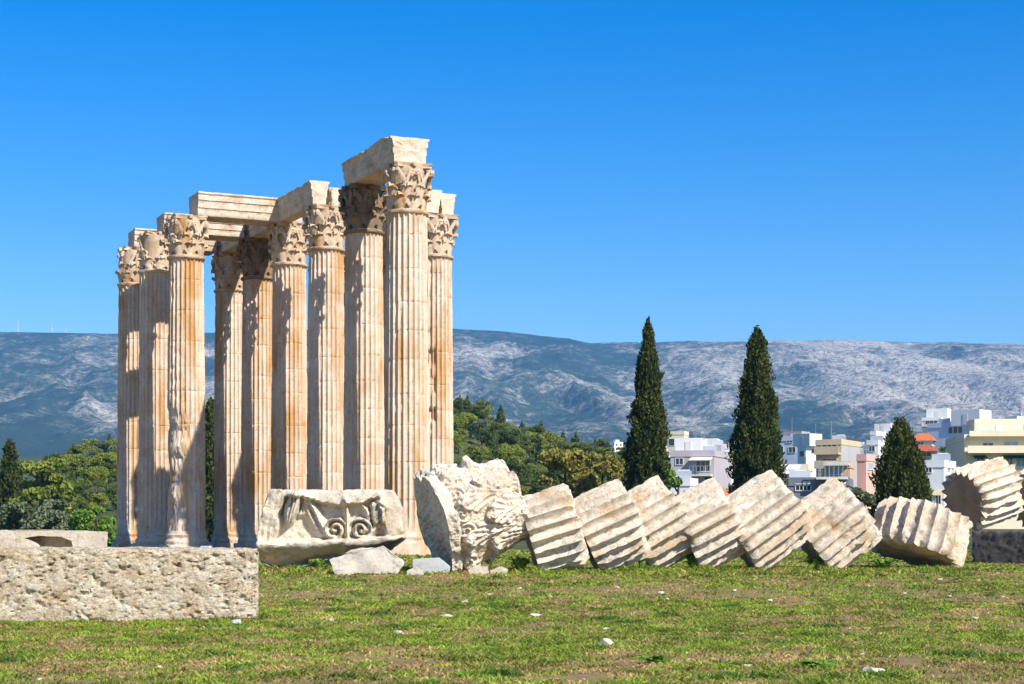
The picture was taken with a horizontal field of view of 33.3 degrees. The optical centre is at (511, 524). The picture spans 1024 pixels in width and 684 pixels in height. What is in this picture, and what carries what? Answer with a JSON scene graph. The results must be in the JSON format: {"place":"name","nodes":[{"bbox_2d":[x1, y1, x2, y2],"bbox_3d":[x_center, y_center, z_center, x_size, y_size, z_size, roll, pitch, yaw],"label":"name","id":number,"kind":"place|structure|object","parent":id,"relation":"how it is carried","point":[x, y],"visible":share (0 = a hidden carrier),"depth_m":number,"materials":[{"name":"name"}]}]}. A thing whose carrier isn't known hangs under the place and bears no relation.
{"place":"outdoors","nodes":[
{"label":"outdoors","id":0,"kind":"place"},
{"bbox_2d":[0,329,1023,455],"bbox_3d":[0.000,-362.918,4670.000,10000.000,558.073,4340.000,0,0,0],"label":"mountain","id":1,"kind":"structure","parent":0,"point":[59,393],"depth_m":4130.24,"materials":[{"name":"grey stone"}]},
{"bbox_2d":[0,411,1023,683],"bbox_3d":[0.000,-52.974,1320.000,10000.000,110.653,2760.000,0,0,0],"label":"ground","id":2,"kind":"structure","parent":0,"point":[746,593],"depth_m":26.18,"materials":[{"name":"green plant"}]},
{"bbox_2d":[0,437,23,525],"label":"cypress tree","id":3,"kind":"object","parent":2,"relation":"on","point":[11,480],"visible":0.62,"depth_m":169.28,"materials":[{"name":"green plant"}]},
{"bbox_2d":[0,501,43,529],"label":"olive tree","id":4,"kind":"object","parent":2,"relation":"on","point":[29,517],"visible":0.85,"depth_m":131.36,"materials":[{"name":"green plant"}]},
{"bbox_2d":[8,457,76,529],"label":"pine tree","id":5,"kind":"object","parent":2,"relation":"on","point":[51,485],"visible":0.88,"depth_m":158.85,"materials":[{"name":"green plant"}]},
{"bbox_2d":[0,530,107,546],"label":"carved slab","id":6,"kind":"structure","parent":2,"relation":"on","point":[39,538],"depth_m":39.00,"materials":[{"name":"stone"}]},
{"bbox_2d":[34,498,75,530],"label":"olive tree","id":7,"kind":"object","parent":2,"relation":"on","point":[52,518],"visible":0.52,"depth_m":134.42,"materials":[{"name":"green plant"}]},
{"bbox_2d":[63,454,88,479],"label":"pine tree","id":8,"kind":"object","parent":2,"relation":"on","point":[74,461],"visible":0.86,"depth_m":249.52,"materials":[{"name":"green plant"}]},
{"bbox_2d":[67,500,89,513],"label":"pine tree","id":9,"kind":"object","parent":2,"relation":"on","point":[80,505],"visible":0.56,"depth_m":181.88,"materials":[{"name":"green plant"}]},
{"bbox_2d":[66,443,92,454],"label":"pine tree","id":10,"kind":"object","parent":2,"relation":"on","point":[76,449],"visible":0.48,"depth_m":293.70,"materials":[{"name":"green plant"}]},
{"bbox_2d":[72,483,91,503],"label":"pine tree","id":11,"kind":"object","parent":2,"relation":"on","point":[80,487],"visible":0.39,"depth_m":189.24,"materials":[{"name":"green plant"}]},
{"bbox_2d":[67,505,116,532],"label":"bush","id":12,"kind":"object","parent":2,"relation":"on","point":[83,519],"visible":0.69,"depth_m":129.53,"materials":[{"name":"green plant"}]},
{"bbox_2d":[81,448,103,464],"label":"oak tree","id":13,"kind":"object","parent":2,"relation":"on","point":[92,453],"visible":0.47,"depth_m":277.01,"materials":[{"name":"green plant"}]},
{"bbox_2d":[83,466,109,482],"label":"pine tree","id":14,"kind":"object","parent":2,"relation":"on","point":[98,472],"visible":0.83,"depth_m":228.81,"materials":[{"name":"green plant"}]},
{"bbox_2d":[89,492,109,515],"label":"pine tree","id":15,"kind":"object","parent":2,"relation":"on","point":[97,498],"visible":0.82,"depth_m":193.16,"materials":[{"name":"green plant"}]},
{"bbox_2d":[88,452,116,482],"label":"pine tree","id":16,"kind":"object","parent":2,"relation":"on","point":[101,459],"visible":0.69,"depth_m":245.23,"materials":[{"name":"green plant"}]},
{"bbox_2d":[89,440,116,461],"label":"oak tree","id":17,"kind":"object","parent":2,"relation":"on","point":[105,445],"visible":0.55,"depth_m":283.94,"materials":[{"name":"green plant"}]},
{"bbox_2d":[98,523,116,546],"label":"bush","id":18,"kind":"object","parent":2,"relation":"on","point":[109,529],"visible":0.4,"depth_m":125.38,"materials":[{"name":"green plant"}]},
{"bbox_2d":[99,462,116,486],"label":"pine tree","id":19,"kind":"object","parent":2,"relation":"on","point":[110,477],"visible":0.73,"depth_m":236.86,"materials":[{"name":"green plant"}]},
{"bbox_2d":[104,483,116,500],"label":"pine tree","id":20,"kind":"object","parent":2,"relation":"on","point":[110,492],"visible":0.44,"depth_m":200.34,"materials":[{"name":"green plant"}]},
{"bbox_2d":[111,246,140,546],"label":"temple column","id":21,"kind":"structure","parent":2,"relation":"on","point":[128,408],"depth_m":96.78,"materials":[{"name":"stone"}]},
{"bbox_2d":[128,228,216,255],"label":"architrave beam","id":22,"kind":"structure","parent":21,"relation":"on","point":[134,233],"depth_m":97.86,"materials":[{"name":"stone"}]},
{"bbox_2d":[0,546,258,621],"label":"stone block","id":23,"kind":"object","parent":2,"relation":"on","point":[44,583],"depth_m":26.22,"materials":[{"name":"beige stone"}]},
{"bbox_2d":[131,231,170,546],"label":"temple column","id":24,"kind":"structure","parent":2,"relation":"on","point":[153,459],"depth_m":91.85,"materials":[{"name":"stone"}]},
{"bbox_2d":[156,213,243,241],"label":"architrave beam","id":25,"kind":"structure","parent":24,"relation":"on","point":[225,232],"depth_m":93.35,"materials":[{"name":"stone"}]},
{"bbox_2d":[159,213,212,547],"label":"temple column","id":26,"kind":"structure","parent":2,"relation":"on","point":[185,235],"depth_m":86.95,"materials":[{"name":"stone"}]},
{"bbox_2d":[205,396,213,541],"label":"cypress tree","id":27,"kind":"object","parent":2,"relation":"on","point":[209,460],"visible":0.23,"depth_m":148.91,"materials":[{"name":"green plant"}]},
{"bbox_2d":[208,252,242,547],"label":"temple column","id":28,"kind":"structure","parent":2,"relation":"on","point":[226,270],"depth_m":99.17,"materials":[{"name":"stone"}]},
{"bbox_2d":[214,233,244,253],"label":"architrave beam","id":29,"kind":"structure","parent":28,"relation":"on","point":[227,246],"depth_m":98.24,"materials":[{"name":"stone"}]},
{"bbox_2d":[233,237,272,548],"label":"temple column","id":30,"kind":"structure","parent":2,"relation":"on","point":[254,257],"depth_m":94.22,"materials":[{"name":"stone"}]},
{"bbox_2d":[244,225,268,238],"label":"architrave beam","id":31,"kind":"structure","parent":30,"relation":"on","point":[254,231],"depth_m":93.18,"materials":[{"name":"stone"}]},
{"bbox_2d":[267,222,308,489],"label":"temple column","id":32,"kind":"structure","parent":2,"relation":"on","point":[289,253],"depth_m":89.29,"materials":[{"name":"stone"}]},
{"bbox_2d":[189,191,301,225],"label":"architrave beam","id":33,"kind":"structure","parent":32,"relation":"on","point":[238,209],"depth_m":88.02,"materials":[{"name":"stone"}]},
{"bbox_2d":[301,203,345,489],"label":"temple column","id":34,"kind":"structure","parent":2,"relation":"on","point":[324,225],"depth_m":84.31,"materials":[{"name":"stone"}]},
{"bbox_2d":[277,180,329,222],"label":"architrave beam","id":35,"kind":"structure","parent":34,"relation":"on","point":[292,204],"depth_m":85.70,"materials":[{"name":"stone"}]},
{"bbox_2d":[326,187,339,205],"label":"broken block","id":36,"kind":"structure","parent":34,"relation":"on","point":[332,195],"depth_m":84.65,"materials":[{"name":"stone"}]},
{"bbox_2d":[256,489,405,566],"bbox_3d":[-4.355,0.131,41.551,3.566,2.005,2.566,0,0,-3],"label":"capital block","id":37,"kind":"object","parent":2,"relation":"on","point":[299,526],"depth_m":40.80,"materials":[{"name":"stone"}]},
{"bbox_2d":[338,183,386,489],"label":"temple column","id":38,"kind":"structure","parent":2,"relation":"on","point":[363,207],"depth_m":79.34,"materials":[{"name":"stone"}]},
{"bbox_2d":[330,546,403,574],"bbox_3d":[-3.187,0.790,38.040,1.647,0.681,0.965,0,0,0],"label":"stone slab","id":39,"kind":"object","parent":2,"relation":"on","point":[380,559],"depth_m":37.60,"materials":[{"name":"beige stone"}]},
{"bbox_2d":[382,229,385,428],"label":"temple column","id":40,"kind":"structure","parent":2,"relation":"on","point":[384,270],"depth_m":91.70,"materials":[{"name":"stone"}]},
{"bbox_2d":[380,160,433,555],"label":"temple column","id":41,"kind":"structure","parent":2,"relation":"on","point":[406,196],"depth_m":74.33,"materials":[{"name":"stone"}]},
{"bbox_2d":[341,136,429,186],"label":"architrave beam","id":42,"kind":"structure","parent":41,"relation":"on","point":[364,166],"depth_m":75.64,"materials":[{"name":"stone"}]},
{"bbox_2d":[413,558,449,572],"bbox_3d":[-1.785,0.911,38.246,0.835,0.382,0.522,0,0,0],"label":"stone block","id":43,"kind":"object","parent":2,"relation":"on","point":[430,564],"depth_m":37.99,"materials":[{"name":"grey stone"}]},
{"bbox_2d":[427,212,458,471],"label":"temple column","id":44,"kind":"structure","parent":2,"relation":"on","point":[441,232],"depth_m":86.64,"materials":[{"name":"stone"}]},
{"bbox_2d":[382,190,441,228],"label":"architrave beam","id":45,"kind":"structure","parent":44,"relation":"on","point":[433,205],"depth_m":86.38,"materials":[{"name":"stone"}]},
{"bbox_2d":[438,193,455,213],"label":"architrave beam","id":46,"kind":"structure","parent":44,"relation":"on","point":[447,201],"depth_m":87.08,"materials":[{"name":"stone"}]},
{"bbox_2d":[453,430,464,450],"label":"pine tree","id":47,"kind":"object","parent":2,"relation":"on","point":[457,445],"visible":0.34,"depth_m":265.24,"materials":[{"name":"green plant"}]},
{"bbox_2d":[453,414,468,429],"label":"pine tree","id":48,"kind":"object","parent":2,"relation":"on","point":[460,421],"visible":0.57,"depth_m":289.20,"materials":[{"name":"green plant"}]},
{"bbox_2d":[455,428,469,454],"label":"pine tree","id":49,"kind":"object","parent":2,"relation":"on","point":[462,433],"visible":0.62,"depth_m":277.11,"materials":[{"name":"green plant"}]},
{"bbox_2d":[460,412,477,429],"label":"pine tree","id":50,"kind":"object","parent":2,"relation":"on","point":[471,417],"visible":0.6,"depth_m":305.84,"materials":[{"name":"green plant"}]},
{"bbox_2d":[413,455,529,571],"bbox_3d":[-0.890,-0.306,39.014,2.035,2.570,2.582,-17,22,-16],"label":"fallen capital","id":51,"kind":"object","parent":2,"relation":"on","point":[470,513],"visible":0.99,"depth_m":38.30,"materials":[{"name":"stone"}]},
{"bbox_2d":[464,404,487,418],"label":"pine tree","id":52,"kind":"object","parent":2,"relation":"on","point":[477,411],"visible":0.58,"depth_m":333.60,"materials":[{"name":"green plant"}]},
{"bbox_2d":[462,444,491,463],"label":"pine tree","id":53,"kind":"object","parent":2,"relation":"on","point":[482,452],"visible":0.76,"depth_m":256.56,"materials":[{"name":"green plant"}]},
{"bbox_2d":[468,565,488,573],"bbox_3d":[-0.736,1.010,37.948,0.470,0.231,0.327,0,0,0],"label":"stone","id":54,"kind":"object","parent":2,"relation":"on","point":[480,569],"visible":0.81,"depth_m":37.80,"materials":[{"name":"beige stone"}]},
{"bbox_2d":[465,418,497,445],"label":"oak tree","id":55,"kind":"object","parent":2,"relation":"on","point":[480,422],"visible":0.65,"depth_m":294.22,"materials":[{"name":"green plant"}]},
{"bbox_2d":[472,400,494,422],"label":"pine tree","id":56,"kind":"object","parent":2,"relation":"on","point":[487,409],"visible":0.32,"depth_m":338.71,"materials":[{"name":"green plant"}]},
{"bbox_2d":[485,421,499,459],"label":"conifer tree","id":57,"kind":"object","parent":2,"relation":"on","point":[492,441],"visible":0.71,"depth_m":280.38,"materials":[{"name":"green plant"}]},
{"bbox_2d":[475,422,510,444],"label":"pine tree","id":58,"kind":"object","parent":2,"relation":"on","point":[500,428],"visible":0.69,"depth_m":286.94,"materials":[{"name":"green plant"}]},
{"bbox_2d":[493,447,523,467],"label":"pine tree","id":59,"kind":"object","parent":2,"relation":"on","point":[506,454],"visible":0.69,"depth_m":253.06,"materials":[{"name":"green plant"}]},
{"bbox_2d":[493,443,528,460],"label":"pine tree","id":60,"kind":"object","parent":2,"relation":"on","point":[520,453],"visible":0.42,"depth_m":259.61,"materials":[{"name":"green plant"}]},
{"bbox_2d":[501,428,525,448],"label":"pine tree","id":61,"kind":"object","parent":2,"relation":"on","point":[514,437],"visible":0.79,"depth_m":294.28,"materials":[{"name":"green plant"}]},
{"bbox_2d":[505,556,531,569],"bbox_3d":[0.163,0.916,39.018,0.640,0.409,0.608,0,0,0],"label":"weed","id":62,"kind":"object","parent":2,"relation":"on","point":[521,563],"visible":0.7,"depth_m":38.90,"materials":[{"name":"green plant"}]},
{"bbox_2d":[505,460,537,485],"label":"pine tree","id":63,"kind":"object","parent":2,"relation":"on","point":[523,470],"visible":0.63,"depth_m":233.05,"materials":[{"name":"green plant"}]},
{"bbox_2d":[523,431,546,456],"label":"pine tree","id":64,"kind":"object","parent":2,"relation":"on","point":[531,435],"visible":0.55,"depth_m":310.34,"materials":[{"name":"green plant"}]},
{"bbox_2d":[526,482,548,494],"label":"pine tree","id":65,"kind":"object","parent":2,"relation":"on","point":[536,487],"visible":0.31,"depth_m":207.76,"materials":[{"name":"green plant"}]},
{"bbox_2d":[531,432,545,466],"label":"conifer tree","id":66,"kind":"object","parent":2,"relation":"on","point":[537,448],"visible":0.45,"depth_m":281.16,"materials":[{"name":"green plant"}]},
{"bbox_2d":[527,463,549,487],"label":"pine tree","id":67,"kind":"object","parent":2,"relation":"on","point":[541,468],"visible":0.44,"depth_m":243.06,"materials":[{"name":"green plant"}]},
{"bbox_2d":[523,483,589,571],"bbox_3d":[0.939,0.132,39.300,1.248,1.973,1.987,-17,6,-4],"label":"column drum","id":68,"kind":"object","parent":2,"relation":"on","point":[555,539],"depth_m":38.58,"materials":[{"name":"stone"}]},
{"bbox_2d":[536,447,597,497],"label":"deciduous tree","id":69,"kind":"object","parent":2,"relation":"on","point":[569,462],"visible":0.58,"depth_m":163.60,"materials":[{"name":"green plant"}]},
{"bbox_2d":[568,453,624,492],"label":"deciduous tree","id":70,"kind":"object","parent":2,"relation":"on","point":[602,465],"visible":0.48,"depth_m":159.28,"materials":[{"name":"green plant"}]},
{"bbox_2d":[588,439,614,453],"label":"pine tree","id":71,"kind":"object","parent":2,"relation":"on","point":[603,443],"visible":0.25,"depth_m":320.13,"materials":[{"name":"green plant"}]},
{"bbox_2d":[574,479,651,569],"bbox_3d":[2.255,0.072,39.797,1.354,1.974,1.990,-24,12,-3],"label":"column drum","id":72,"kind":"object","parent":2,"relation":"on","point":[614,533],"depth_m":39.08,"materials":[{"name":"stone"}]},
{"bbox_2d":[620,316,672,491],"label":"cypress tree","id":73,"kind":"object","parent":2,"relation":"on","point":[645,456],"visible":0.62,"depth_m":119.29,"materials":[{"name":"green plant"}]},
{"bbox_2d":[637,653,669,663],"bbox_3d":[1.537,1.468,18.588,0.340,0.144,0.401,0,0,-16],"label":"weed","id":74,"kind":"object","parent":2,"relation":"on","point":[659,657],"visible":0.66,"depth_m":18.52,"materials":[{"name":"green plant"}]},
{"bbox_2d":[627,475,691,568],"bbox_3d":[3.386,0.014,40.600,1.385,2.050,2.070,-30,4,-3],"label":"column drum","id":75,"kind":"object","parent":2,"relation":"on","point":[665,519],"depth_m":39.83,"materials":[{"name":"stone"}]},
{"bbox_2d":[665,468,684,494],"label":"shrub","id":76,"kind":"object","parent":2,"relation":"on","point":[674,481],"visible":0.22,"depth_m":111.95,"materials":[{"name":"green plant"}]},
{"bbox_2d":[667,424,688,450],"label":"apartment building","id":77,"kind":"structure","parent":2,"relation":"on","point":[671,440],"depth_m":330.78,"materials":[{"name":"beige paint"}]},
{"bbox_2d":[669,470,697,495],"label":"apartment building","id":78,"kind":"structure","parent":2,"relation":"on","point":[689,481],"depth_m":150.32,"materials":[{"name":"white paint"}]},
{"bbox_2d":[670,431,730,490],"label":"apartment building","id":79,"kind":"structure","parent":2,"relation":"on","point":[701,459],"depth_m":191.28,"materials":[{"name":"white paint"}]},
{"bbox_2d":[696,460,709,471],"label":"window","id":80,"kind":"structure","parent":79,"relation":"in","point":[706,463],"depth_m":190.37,"materials":[{"name":"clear glass"}]},
{"bbox_2d":[676,478,746,567],"bbox_3d":[4.626,0.030,40.600,1.377,1.974,1.999,-28,15,-2],"label":"column drum","id":81,"kind":"object","parent":2,"relation":"on","point":[712,531],"depth_m":39.85,"materials":[{"name":"stone"}]},
{"bbox_2d":[707,438,732,483],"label":"apartment building","id":82,"kind":"structure","parent":2,"relation":"on","point":[713,441],"depth_m":252.36,"materials":[{"name":"white paint"}]},
{"bbox_2d":[724,325,789,493],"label":"cypress tree","id":83,"kind":"object","parent":2,"relation":"on","point":[756,439],"visible":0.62,"depth_m":117.19,"materials":[{"name":"green plant"}]},
{"bbox_2d":[726,470,814,568],"bbox_3d":[5.999,-0.079,40.801,1.750,2.014,2.038,-35,1,-2],"label":"column drum","id":84,"kind":"object","parent":2,"relation":"on","point":[774,515],"depth_m":40.04,"materials":[{"name":"stone"}]},
{"bbox_2d":[780,431,809,463],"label":"apartment building","id":85,"kind":"structure","parent":2,"relation":"on","point":[790,451],"depth_m":266.02,"materials":[{"name":"white paint"}]},
{"bbox_2d":[782,464,812,480],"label":"apartment building","id":86,"kind":"structure","parent":2,"relation":"on","point":[793,467],"depth_m":185.00,"materials":[{"name":"beige paint"}]},
{"bbox_2d":[793,424,821,476],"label":"apartment building","id":87,"kind":"structure","parent":2,"relation":"on","point":[804,444],"depth_m":235.48,"materials":[{"name":"white paint"}]},
{"bbox_2d":[800,659,835,668],"bbox_3d":[3.218,1.475,17.979,0.379,0.134,0.347,0,0,0],"label":"weed","id":88,"kind":"object","parent":2,"relation":"on","point":[823,663],"visible":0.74,"depth_m":17.97,"materials":[{"name":"green plant"}]},
{"bbox_2d":[783,463,853,549],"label":"apartment building","id":89,"kind":"structure","parent":2,"relation":"on","point":[802,483],"depth_m":140.84,"materials":[{"name":"white plaster"},{"name":"pink plaster"},{"name":"glass"}]},
{"bbox_2d":[814,421,860,486],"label":"apartment building","id":90,"kind":"structure","parent":2,"relation":"on","point":[837,448],"depth_m":216.06,"materials":[{"name":"beige paint"}]},
{"bbox_2d":[823,461,854,485],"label":"apartment building","id":91,"kind":"structure","parent":2,"relation":"on","point":[842,470],"depth_m":172.36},
{"bbox_2d":[801,476,882,567],"bbox_3d":[7.733,0.055,41.402,1.574,1.972,1.986,-38,10,-2],"label":"column drum","id":92,"kind":"object","parent":2,"relation":"on","point":[847,533],"depth_m":40.68,"materials":[{"name":"stone"}]},
{"bbox_2d":[849,486,876,509],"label":"shrub","id":93,"kind":"object","parent":2,"relation":"on","point":[866,498],"visible":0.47,"depth_m":85.75,"materials":[{"name":"green plant"}]},
{"bbox_2d":[856,439,875,516],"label":"apartment building","id":94,"kind":"structure","parent":2,"relation":"on","point":[865,463],"depth_m":175.39,"materials":[{"name":"pink paint"}]},
{"bbox_2d":[867,435,884,474],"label":"apartment building","id":95,"kind":"structure","parent":2,"relation":"on","point":[875,443],"depth_m":240.54,"materials":[{"name":"white paint"}]},
{"bbox_2d":[870,422,893,440],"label":"apartment building","id":96,"kind":"structure","parent":2,"relation":"on","point":[882,429],"depth_m":303.86,"materials":[{"name":"white paint"}]},
{"bbox_2d":[865,558,900,567],"bbox_3d":[8.880,0.942,40.999,0.798,0.305,0.830,0,0,0],"label":"weed","id":97,"kind":"object","parent":2,"relation":"on","point":[883,563],"visible":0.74,"depth_m":40.90,"materials":[{"name":"green plant"}]},
{"bbox_2d":[867,416,932,517],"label":"cypress tree","id":98,"kind":"object","parent":2,"relation":"on","point":[900,470],"visible":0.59,"depth_m":91.28,"materials":[{"name":"green plant"}]},
{"bbox_2d":[872,496,972,566],"bbox_3d":[10.002,0.235,42.002,2.374,1.189,2.397,21,-13,-15],"label":"column drum","id":99,"kind":"object","parent":2,"relation":"on","point":[919,532],"depth_m":41.21,"materials":[{"name":"stone"}]},
{"bbox_2d":[914,433,936,446],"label":"house","id":100,"kind":"structure","parent":2,"relation":"on","point":[925,439],"depth_m":245.57,"materials":[{"name":"orange tile"}]},
{"bbox_2d":[918,445,940,459],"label":"house","id":101,"kind":"structure","parent":2,"relation":"on","point":[928,450],"depth_m":215.28,"materials":[{"name":"tile"}]},
{"bbox_2d":[922,408,950,432],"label":"apartment building","id":102,"kind":"structure","parent":2,"relation":"on","point":[934,415],"depth_m":331.31,"materials":[{"name":"white paint"}]},
{"bbox_2d":[925,440,960,506],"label":"apartment building","id":103,"kind":"structure","parent":2,"relation":"on","point":[940,467],"depth_m":165.43,"materials":[{"name":"white paint"}]},
{"bbox_2d":[927,406,990,453],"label":"apartment building","id":104,"kind":"structure","parent":2,"relation":"on","point":[942,430],"depth_m":253.18,"materials":[{"name":"white paint"}]},
{"bbox_2d":[945,419,1023,528],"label":"apartment building","id":105,"kind":"structure","parent":2,"relation":"on","point":[984,439],"depth_m":175.33,"materials":[{"name":"beige paint"}]},
{"bbox_2d":[971,530,1023,563],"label":"stone plinth","id":106,"kind":"structure","parent":2,"relation":"on","point":[998,546],"depth_m":47.16,"materials":[{"name":"grey stone"}]},
{"bbox_2d":[941,456,1023,530],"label":"column drum","id":107,"kind":"object","parent":106,"relation":"on","point":[983,494],"depth_m":47.66,"materials":[{"name":"stone"}]},
{"bbox_2d":[1016,469,1023,526],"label":"column drum","id":108,"kind":"object","parent":106,"relation":"on","point":[1020,514],"depth_m":49.34,"materials":[{"name":"stone"}]},
{"bbox_2d":[0,0,1023,344],"label":"sky","id":109,"kind":"structure","parent":0,"point":[707,170],"materials":[{"name":"blue"}]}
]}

